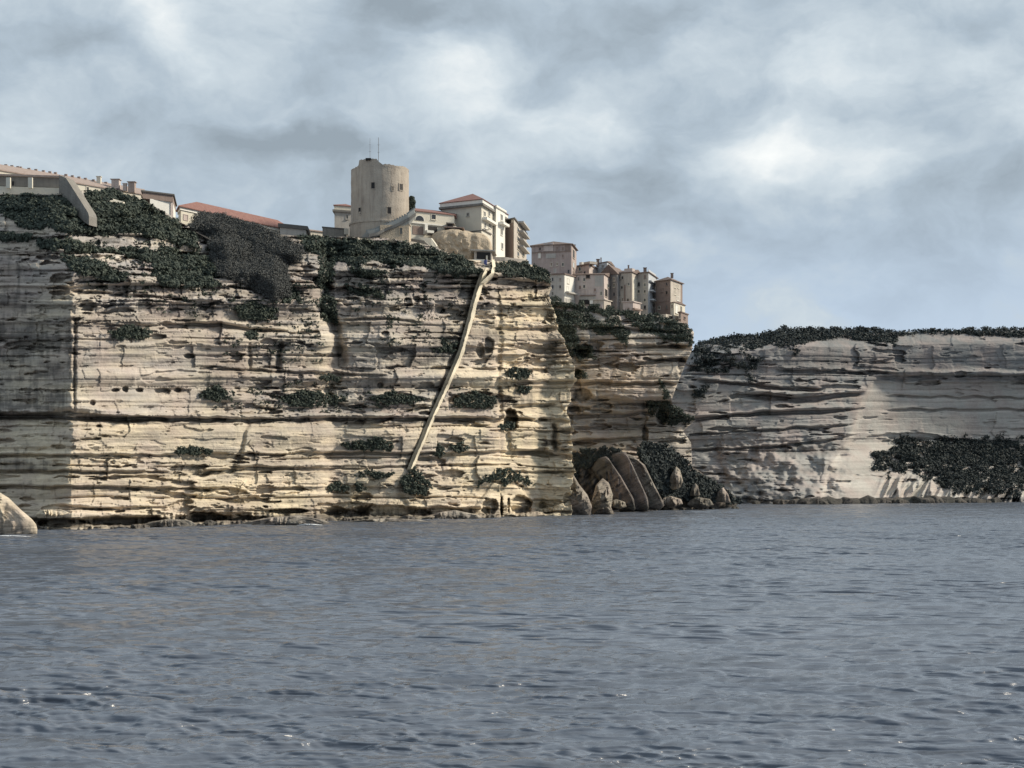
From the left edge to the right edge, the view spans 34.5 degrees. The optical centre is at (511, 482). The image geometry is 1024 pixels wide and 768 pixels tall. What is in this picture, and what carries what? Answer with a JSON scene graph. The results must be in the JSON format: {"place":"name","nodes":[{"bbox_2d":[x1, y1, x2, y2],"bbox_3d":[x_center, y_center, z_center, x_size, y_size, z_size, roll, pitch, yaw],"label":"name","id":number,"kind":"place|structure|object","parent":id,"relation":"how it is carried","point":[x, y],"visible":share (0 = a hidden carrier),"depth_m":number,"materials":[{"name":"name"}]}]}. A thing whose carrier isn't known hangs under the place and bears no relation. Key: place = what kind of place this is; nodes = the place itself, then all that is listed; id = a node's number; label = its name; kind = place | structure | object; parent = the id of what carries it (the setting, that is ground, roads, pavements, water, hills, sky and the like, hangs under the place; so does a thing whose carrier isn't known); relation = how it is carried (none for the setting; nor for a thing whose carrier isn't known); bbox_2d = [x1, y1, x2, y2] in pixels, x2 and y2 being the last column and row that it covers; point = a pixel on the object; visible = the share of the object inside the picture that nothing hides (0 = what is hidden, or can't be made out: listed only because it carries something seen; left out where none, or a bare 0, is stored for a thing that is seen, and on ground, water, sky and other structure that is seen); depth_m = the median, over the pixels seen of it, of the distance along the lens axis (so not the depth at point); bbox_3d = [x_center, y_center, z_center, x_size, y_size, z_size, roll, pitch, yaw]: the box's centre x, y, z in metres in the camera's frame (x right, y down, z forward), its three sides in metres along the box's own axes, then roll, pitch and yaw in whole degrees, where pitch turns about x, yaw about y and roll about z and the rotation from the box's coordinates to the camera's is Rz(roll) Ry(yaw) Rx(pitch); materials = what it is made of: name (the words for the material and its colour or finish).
{"place":"outdoors","nodes":[
{"label":"outdoors","id":0,"kind":"place"},
{"bbox_2d":[0,190,576,529],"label":"cliff","id":1,"kind":"structure","parent":0,"point":[98,425],"depth_m":347.16,"materials":[{"name":"stone"}]},
{"bbox_2d":[0,174,64,193],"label":"concrete gallery","id":2,"kind":"object","parent":1,"relation":"on","point":[22,183],"visible":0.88,"depth_m":323.15,"materials":[{"name":"grey concrete"}]},
{"bbox_2d":[35,509,68,517],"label":"boulder","id":3,"kind":"object","parent":1,"relation":"on","point":[53,513],"visible":1,"depth_m":295.19,"materials":[{"name":"stone"}]},
{"bbox_2d":[0,164,144,199],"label":"barracks","id":4,"kind":"structure","parent":1,"relation":"on","point":[131,189],"depth_m":347.62,"materials":[{"name":"beige concrete"}]},
{"bbox_2d":[59,175,96,226],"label":"buttress wall","id":5,"kind":"structure","parent":1,"relation":"on","point":[70,190],"depth_m":315.42,"materials":[{"name":"concrete"}]},
{"bbox_2d":[107,324,152,342],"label":"shrub","id":6,"kind":"object","parent":1,"relation":"on","point":[126,331],"visible":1,"depth_m":311.54,"materials":[{"name":"green plant"}]},
{"bbox_2d":[141,190,176,216],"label":"lookout building","id":7,"kind":"structure","parent":1,"relation":"on","point":[166,203],"depth_m":344.09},
{"bbox_2d":[174,444,213,456],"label":"shrub","id":8,"kind":"object","parent":1,"relation":"on","point":[192,450],"visible":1,"depth_m":327.72,"materials":[{"name":"green plant"}]},
{"bbox_2d":[199,383,234,402],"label":"shrub","id":9,"kind":"object","parent":1,"relation":"on","point":[217,393],"visible":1,"depth_m":334.62,"materials":[{"name":"green plant"}]},
{"bbox_2d":[176,202,283,233],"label":"long hall","id":10,"kind":"structure","parent":1,"relation":"on","point":[185,212],"depth_m":378.54,"materials":[{"name":"red tile"}]},
{"bbox_2d":[194,213,295,295],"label":"earth bank","id":11,"kind":"structure","parent":1,"relation":"on","point":[200,233],"depth_m":349.69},
{"bbox_2d":[186,210,304,303],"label":"dry thicket","id":12,"kind":"object","parent":1,"relation":"on","point":[252,254],"visible":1,"depth_m":349.83,"materials":[{"name":"plant"}]},
{"bbox_2d":[244,330,258,340],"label":"shrub","id":13,"kind":"object","parent":1,"relation":"on","point":[252,334],"visible":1,"depth_m":342.14,"materials":[{"name":"green plant"}]},
{"bbox_2d":[234,296,278,322],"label":"shrub","id":14,"kind":"object","parent":1,"relation":"on","point":[247,311],"visible":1,"depth_m":344.95,"materials":[{"name":"green plant"}]},
{"bbox_2d":[0,186,550,325],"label":"maquis scrub","id":15,"kind":"object","parent":1,"relation":"on","point":[30,211],"visible":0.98,"depth_m":332.31,"materials":[{"name":"green plant"}]},
{"bbox_2d":[75,239,497,412],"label":"maquis scrub","id":16,"kind":"object","parent":1,"relation":"on","point":[185,298],"visible":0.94,"depth_m":353.05,"materials":[{"name":"green plant"}]},
{"bbox_2d":[278,223,310,235],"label":"flat roofed shed","id":17,"kind":"structure","parent":1,"relation":"on","point":[289,229],"depth_m":389.76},
{"bbox_2d":[278,389,346,407],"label":"shrub","id":18,"kind":"object","parent":1,"relation":"on","point":[304,396],"visible":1,"depth_m":358.33,"materials":[{"name":"green plant"}]},
{"bbox_2d":[309,229,321,235],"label":"tiled outbuilding","id":19,"kind":"structure","parent":1,"relation":"on","point":[317,232],"depth_m":408.56,"materials":[{"name":"paint"}]},
{"bbox_2d":[318,372,341,381],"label":"shrub","id":20,"kind":"object","parent":1,"relation":"on","point":[329,377],"visible":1,"depth_m":363.92,"materials":[{"name":"green plant"}]},
{"bbox_2d":[322,226,348,236],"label":"terrace wall","id":21,"kind":"structure","parent":1,"relation":"on","point":[336,232],"depth_m":393.73,"materials":[{"name":"stone"}]},
{"bbox_2d":[327,481,349,492],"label":"shrub","id":22,"kind":"object","parent":1,"relation":"on","point":[334,487],"visible":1,"depth_m":365.05,"materials":[{"name":"green plant"}]},
{"bbox_2d":[332,204,350,235],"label":"side house","id":23,"kind":"structure","parent":1,"relation":"on","point":[342,215],"depth_m":414.89,"materials":[{"name":"paint"}]},
{"bbox_2d":[354,482,366,492],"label":"shrub","id":24,"kind":"object","parent":1,"relation":"on","point":[359,487],"visible":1,"depth_m":367.97,"materials":[{"name":"green plant"}]},
{"bbox_2d":[341,436,393,451],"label":"shrub","id":25,"kind":"object","parent":1,"relation":"on","point":[376,443],"visible":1,"depth_m":370.78,"materials":[{"name":"green plant"}]},
{"bbox_2d":[353,468,394,479],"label":"shrub","id":26,"kind":"object","parent":1,"relation":"on","point":[375,475],"visible":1,"depth_m":370.67,"materials":[{"name":"green plant"}]},
{"bbox_2d":[349,158,410,236],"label":"round tower","id":27,"kind":"structure","parent":1,"relation":"on","point":[379,193],"depth_m":389.85,"materials":[{"name":"stone"}]},
{"bbox_2d":[386,206,391,214],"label":"window","id":28,"kind":"structure","parent":27,"relation":"in","point":[388,208],"depth_m":389.57,"materials":[{"name":"glass"}]},
{"bbox_2d":[362,208,415,242],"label":"stair ramp","id":29,"kind":"structure","parent":1,"relation":"on","point":[397,229],"depth_m":387.13,"materials":[{"name":"stone"}]},
{"bbox_2d":[369,390,425,406],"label":"shrub","id":30,"kind":"object","parent":1,"relation":"on","point":[402,398],"visible":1,"depth_m":377.06,"materials":[{"name":"green plant"}]},
{"bbox_2d":[409,196,415,210],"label":"evergreen tree","id":31,"kind":"object","parent":1,"relation":"on","point":[412,201],"visible":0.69,"depth_m":407.30,"materials":[{"name":"green plant"}]},
{"bbox_2d":[399,465,432,495],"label":"shrub","id":32,"kind":"object","parent":1,"relation":"on","point":[406,480],"visible":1,"depth_m":378.08,"materials":[{"name":"green plant"}]},
{"bbox_2d":[411,239,438,248],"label":"terrace wall","id":33,"kind":"structure","parent":1,"relation":"on","point":[420,241],"depth_m":404.92,"materials":[{"name":"stone"}]},
{"bbox_2d":[419,237,437,246],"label":"terrace wall","id":34,"kind":"structure","parent":1,"relation":"on","point":[430,241],"depth_m":407.40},
{"bbox_2d":[410,208,456,239],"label":"villa wing","id":35,"kind":"structure","parent":1,"relation":"on","point":[425,223],"depth_m":415.59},
{"bbox_2d":[412,226,423,234],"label":"garage door","id":36,"kind":"structure","parent":35,"relation":"in","point":[418,230],"depth_m":413.58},
{"bbox_2d":[431,441,445,458],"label":"shrub","id":37,"kind":"object","parent":1,"relation":"on","point":[439,449],"visible":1,"depth_m":386.15,"materials":[{"name":"green plant"}]},
{"bbox_2d":[431,336,457,353],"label":"shrub","id":38,"kind":"object","parent":1,"relation":"on","point":[446,347],"visible":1,"depth_m":388.77,"materials":[{"name":"green plant"}]},
{"bbox_2d":[408,260,495,468],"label":"cliff staircase","id":39,"kind":"structure","parent":1,"relation":"on","point":[483,279],"depth_m":392.63,"materials":[{"name":"stone"}]},
{"bbox_2d":[450,253,464,275],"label":"shrub","id":40,"kind":"object","parent":1,"relation":"on","point":[457,260],"visible":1,"depth_m":391.29,"materials":[{"name":"green plant"}]},
{"bbox_2d":[447,440,469,453],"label":"shrub","id":41,"kind":"object","parent":1,"relation":"on","point":[459,447],"visible":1,"depth_m":391.18,"materials":[{"name":"green plant"}]},
{"bbox_2d":[431,229,491,259],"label":"rock bastion","id":42,"kind":"object","parent":1,"relation":"on","point":[457,241],"visible":0.81,"depth_m":413.50,"materials":[{"name":"stone"}]},
{"bbox_2d":[444,222,464,230],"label":"awning shelter","id":43,"kind":"object","parent":42,"relation":"on","point":[449,226],"visible":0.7,"depth_m":414.87,"materials":[{"name":"concrete"}]},
{"bbox_2d":[439,194,509,256],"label":"villa","id":44,"kind":"object","parent":1,"relation":"on","point":[475,213],"visible":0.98,"depth_m":426.13,"materials":[{"name":"paint"}]},
{"bbox_2d":[454,390,499,409],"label":"shrub","id":45,"kind":"object","parent":1,"relation":"on","point":[461,400],"visible":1,"depth_m":397.02,"materials":[{"name":"green plant"}]},
{"bbox_2d":[470,249,496,260],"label":"stair gatehouse","id":46,"kind":"object","parent":1,"relation":"on","point":[487,255],"visible":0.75,"depth_m":410.33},
{"bbox_2d":[497,420,514,431],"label":"shrub","id":47,"kind":"object","parent":1,"relation":"on","point":[508,425],"visible":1,"depth_m":407.53,"materials":[{"name":"green plant"}]},
{"bbox_2d":[477,468,535,488],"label":"shrub","id":48,"kind":"object","parent":1,"relation":"on","point":[510,478],"visible":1,"depth_m":404.61,"materials":[{"name":"green plant"}]},
{"bbox_2d":[493,257,527,261],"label":"path wall","id":49,"kind":"structure","parent":1,"relation":"on","point":[504,259],"depth_m":420.90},
{"bbox_2d":[505,217,529,259],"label":"brown tenement","id":50,"kind":"structure","parent":1,"relation":"on","point":[516,238],"depth_m":447.33,"materials":[{"name":"paint"}]},
{"bbox_2d":[504,366,531,380],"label":"shrub","id":51,"kind":"object","parent":1,"relation":"on","point":[523,372],"visible":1,"depth_m":410.33,"materials":[{"name":"green plant"}]},
{"bbox_2d":[516,385,531,394],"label":"shrub","id":52,"kind":"object","parent":1,"relation":"on","point":[522,388],"visible":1,"depth_m":415.74,"materials":[{"name":"green plant"}]},
{"bbox_2d":[520,264,550,282],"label":"shrub","id":53,"kind":"object","parent":1,"relation":"on","point":[536,270],"visible":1,"depth_m":418.58,"materials":[{"name":"green plant"}]},
{"bbox_2d":[0,502,1023,767],"bbox_3d":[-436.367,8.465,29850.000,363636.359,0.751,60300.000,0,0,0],"label":"water","id":54,"kind":"structure","parent":0,"point":[818,636],"depth_m":87.94,"materials":[{"name":"liquid"}]},
{"bbox_2d":[0,493,36,533],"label":"boulder","id":55,"kind":"object","parent":54,"relation":"in","point":[14,519],"visible":0.86,"depth_m":268.70,"materials":[{"name":"stone"}]},
{"bbox_2d":[130,524,142,528],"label":"shore rock","id":56,"kind":"object","parent":54,"relation":"in","point":[135,526],"visible":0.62,"depth_m":304.98,"materials":[{"name":"stone"}]},
{"bbox_2d":[145,519,196,526],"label":"rock shelf","id":57,"kind":"object","parent":54,"relation":"in","point":[173,522],"visible":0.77,"depth_m":314.25,"materials":[{"name":"stone"}]},
{"bbox_2d":[241,516,329,524],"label":"rock shelf","id":58,"kind":"object","parent":54,"relation":"in","point":[290,520],"visible":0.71,"depth_m":329.20,"materials":[{"name":"stone"}]},
{"bbox_2d":[346,518,427,521],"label":"rock shelf","id":59,"kind":"object","parent":54,"relation":"in","point":[386,520],"visible":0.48,"depth_m":354.55,"materials":[{"name":"stone"}]},
{"bbox_2d":[432,510,480,518],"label":"rock shelf","id":60,"kind":"object","parent":54,"relation":"in","point":[454,513],"visible":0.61,"depth_m":385.30,"materials":[{"name":"stone"}]},
{"bbox_2d":[567,475,591,514],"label":"boulder","id":61,"kind":"object","parent":54,"relation":"in","point":[578,497],"visible":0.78,"depth_m":427.74,"materials":[{"name":"stone"}]},
{"bbox_2d":[572,448,609,501],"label":"boulder","id":62,"kind":"object","parent":54,"relation":"in","point":[587,480],"visible":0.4,"depth_m":480.52,"materials":[{"name":"stone"}]},
{"bbox_2d":[572,445,621,479],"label":"bush","id":63,"kind":"object","parent":62,"relation":"on","point":[579,462],"visible":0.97,"depth_m":479.29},
{"bbox_2d":[591,479,613,514],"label":"boulder","id":64,"kind":"object","parent":54,"relation":"in","point":[601,502],"visible":0.98,"depth_m":436.83,"materials":[{"name":"stone"}]},
{"bbox_2d":[591,456,635,511],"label":"rock slab","id":65,"kind":"object","parent":54,"relation":"in","point":[604,468],"visible":0.79,"depth_m":473.79,"materials":[{"name":"stone"}]},
{"bbox_2d":[611,499,625,508],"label":"boulder","id":66,"kind":"object","parent":54,"relation":"in","point":[618,504],"visible":0.99,"depth_m":451.09,"materials":[{"name":"stone"}]},
{"bbox_2d":[610,452,648,510],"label":"rock slab","id":67,"kind":"object","parent":54,"relation":"in","point":[623,466],"visible":0.66,"depth_m":475.31,"materials":[{"name":"stone"}]},
{"bbox_2d":[627,454,663,509],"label":"rock slab","id":68,"kind":"object","parent":54,"relation":"on","point":[655,501],"visible":0.59,"depth_m":482.21,"materials":[{"name":"stone"}]},
{"bbox_2d":[648,442,737,509],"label":"talus slope","id":69,"kind":"structure","parent":54,"relation":"in","point":[719,505],"depth_m":528.40,"materials":[{"name":"stone"}]},
{"bbox_2d":[662,496,682,507],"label":"boulder","id":70,"kind":"object","parent":69,"relation":"on","point":[670,501],"visible":0.97,"depth_m":499.10,"materials":[{"name":"stone"}]},
{"bbox_2d":[669,467,682,489],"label":"boulder","id":71,"kind":"object","parent":69,"relation":"on","point":[676,480],"visible":1,"depth_m":501.54,"materials":[{"name":"stone"}]},
{"bbox_2d":[636,440,742,504],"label":"talus scrub","id":72,"kind":"object","parent":69,"relation":"on","point":[660,461],"visible":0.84,"depth_m":504.05,"materials":[{"name":"plant"}]},
{"bbox_2d":[690,484,699,495],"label":"boulder","id":73,"kind":"object","parent":72,"relation":"on","point":[694,491],"visible":1,"depth_m":511.72,"materials":[{"name":"stone"}]},
{"bbox_2d":[716,488,730,502],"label":"boulder","id":74,"kind":"object","parent":72,"relation":"on","point":[722,496],"visible":1,"depth_m":524.26,"materials":[{"name":"stone"}]},
{"bbox_2d":[686,497,713,509],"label":"boulder","id":75,"kind":"object","parent":69,"relation":"on","point":[699,503],"visible":1,"depth_m":511.70,"materials":[{"name":"stone"}]},
{"bbox_2d":[772,499,789,503],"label":"shore rock","id":76,"kind":"object","parent":54,"relation":"in","point":[779,501],"visible":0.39,"depth_m":641.12,"materials":[{"name":"stone"}]},
{"bbox_2d":[798,498,810,503],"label":"shore rock","id":77,"kind":"object","parent":54,"relation":"in","point":[803,500],"visible":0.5,"depth_m":639.89,"materials":[{"name":"stone"}]},
{"bbox_2d":[810,496,828,504],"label":"shore rock","id":78,"kind":"object","parent":54,"relation":"in","point":[818,500],"visible":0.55,"depth_m":638.71,"materials":[{"name":"stone"}]},
{"bbox_2d":[827,499,842,503],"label":"shore rock","id":79,"kind":"object","parent":54,"relation":"in","point":[835,501],"visible":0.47,"depth_m":646.16,"materials":[{"name":"stone"}]},
{"bbox_2d":[841,497,860,503],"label":"shore rock","id":80,"kind":"object","parent":54,"relation":"in","point":[846,500],"visible":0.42,"depth_m":649.78,"materials":[{"name":"stone"}]},
{"bbox_2d":[859,495,877,503],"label":"shore rock","id":81,"kind":"object","parent":54,"relation":"in","point":[867,499],"visible":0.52,"depth_m":656.23,"materials":[{"name":"stone"}]},
{"bbox_2d":[911,496,929,502],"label":"shore rock","id":82,"kind":"object","parent":54,"relation":"in","point":[920,499],"visible":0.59,"depth_m":675.85,"materials":[{"name":"stone"}]},
{"bbox_2d":[924,495,943,502],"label":"shore rock","id":83,"kind":"object","parent":54,"relation":"in","point":[937,499],"visible":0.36,"depth_m":680.38,"materials":[{"name":"stone"}]},
{"bbox_2d":[942,496,955,502],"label":"shore rock","id":84,"kind":"object","parent":54,"relation":"in","point":[947,499],"visible":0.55,"depth_m":684.25,"materials":[{"name":"stone"}]},
{"bbox_2d":[970,498,985,502],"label":"shore rock","id":85,"kind":"object","parent":54,"relation":"in","point":[974,500],"visible":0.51,"depth_m":690.92,"materials":[{"name":"stone"}]},
{"bbox_2d":[990,497,1001,502],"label":"shore rock","id":86,"kind":"object","parent":54,"relation":"in","point":[994,500],"visible":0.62,"depth_m":698.25,"materials":[{"name":"stone"}]},
{"bbox_2d":[0,0,1023,350],"label":"sky","id":87,"kind":"structure","parent":0,"point":[791,163],"materials":[{"name":"grey"}]},
{"bbox_2d":[550,299,693,509],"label":"town cliff","id":88,"kind":"structure","parent":0,"point":[614,391],"depth_m":508.11,"materials":[{"name":"stone"}]},
{"bbox_2d":[530,241,577,274],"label":"town house","id":89,"kind":"structure","parent":88,"relation":"on","point":[553,257],"depth_m":519.89,"materials":[{"name":"paint"}]},
{"bbox_2d":[549,273,578,302],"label":"town house","id":90,"kind":"structure","parent":88,"relation":"on","point":[563,286],"depth_m":513.27,"materials":[{"name":"paint"}]},
{"bbox_2d":[576,261,596,273],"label":"town house","id":91,"kind":"structure","parent":88,"relation":"on","point":[585,267],"depth_m":532.76,"materials":[{"name":"paint"}]},
{"bbox_2d":[572,273,610,306],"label":"town house","id":92,"kind":"structure","parent":88,"relation":"on","point":[592,286],"depth_m":518.94,"materials":[{"name":"paint"}]},
{"bbox_2d":[588,299,612,308],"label":"town house","id":93,"kind":"structure","parent":88,"relation":"on","point":[603,303],"depth_m":515.39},
{"bbox_2d":[597,261,614,272],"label":"town house","id":94,"kind":"structure","parent":88,"relation":"on","point":[601,267],"depth_m":538.53,"materials":[{"name":"tile"}]},
{"bbox_2d":[601,264,621,309],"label":"town house","id":95,"kind":"structure","parent":88,"relation":"on","point":[615,274],"depth_m":526.31,"materials":[{"name":"paint"}]},
{"bbox_2d":[550,295,694,426],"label":"maquis scrub","id":96,"kind":"object","parent":88,"relation":"on","point":[565,325],"visible":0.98,"depth_m":506.62,"materials":[{"name":"green plant"}]},
{"bbox_2d":[619,268,639,311],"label":"town house","id":97,"kind":"structure","parent":88,"relation":"on","point":[628,284],"depth_m":527.13,"materials":[{"name":"paint"}]},
{"bbox_2d":[621,301,642,313],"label":"town house","id":98,"kind":"structure","parent":88,"relation":"on","point":[634,306],"depth_m":517.75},
{"bbox_2d":[637,269,658,314],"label":"town house","id":99,"kind":"structure","parent":88,"relation":"on","point":[646,291],"depth_m":530.87,"materials":[{"name":"paint"}]},
{"bbox_2d":[654,273,683,314],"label":"town house","id":100,"kind":"structure","parent":88,"relation":"on","point":[668,290],"depth_m":532.99,"materials":[{"name":"paint"}]},
{"bbox_2d":[670,302,685,319],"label":"town house","id":101,"kind":"structure","parent":88,"relation":"on","point":[675,307],"depth_m":524.00,"materials":[{"name":"paint"}]},
{"bbox_2d":[677,311,688,325],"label":"town house","id":102,"kind":"structure","parent":88,"relation":"on","point":[682,317],"depth_m":521.72,"materials":[{"name":"paint"}]},
{"bbox_2d":[672,330,1023,503],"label":"cliff","id":103,"kind":"structure","parent":0,"point":[816,418],"depth_m":699.97,"materials":[{"name":"stone"}]},
{"bbox_2d":[689,347,800,398],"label":"scrub","id":104,"kind":"object","parent":103,"relation":"on","point":[708,362],"visible":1,"depth_m":671.78,"materials":[{"name":"green plant"}]},
{"bbox_2d":[692,324,1023,354],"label":"scrub","id":105,"kind":"object","parent":103,"relation":"on","point":[853,333],"visible":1,"depth_m":706.33,"materials":[{"name":"green plant"}]},
{"bbox_2d":[870,432,1023,498],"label":"scrub","id":106,"kind":"object","parent":103,"relation":"on","point":[960,451],"visible":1,"depth_m":729.98,"materials":[{"name":"green plant"}]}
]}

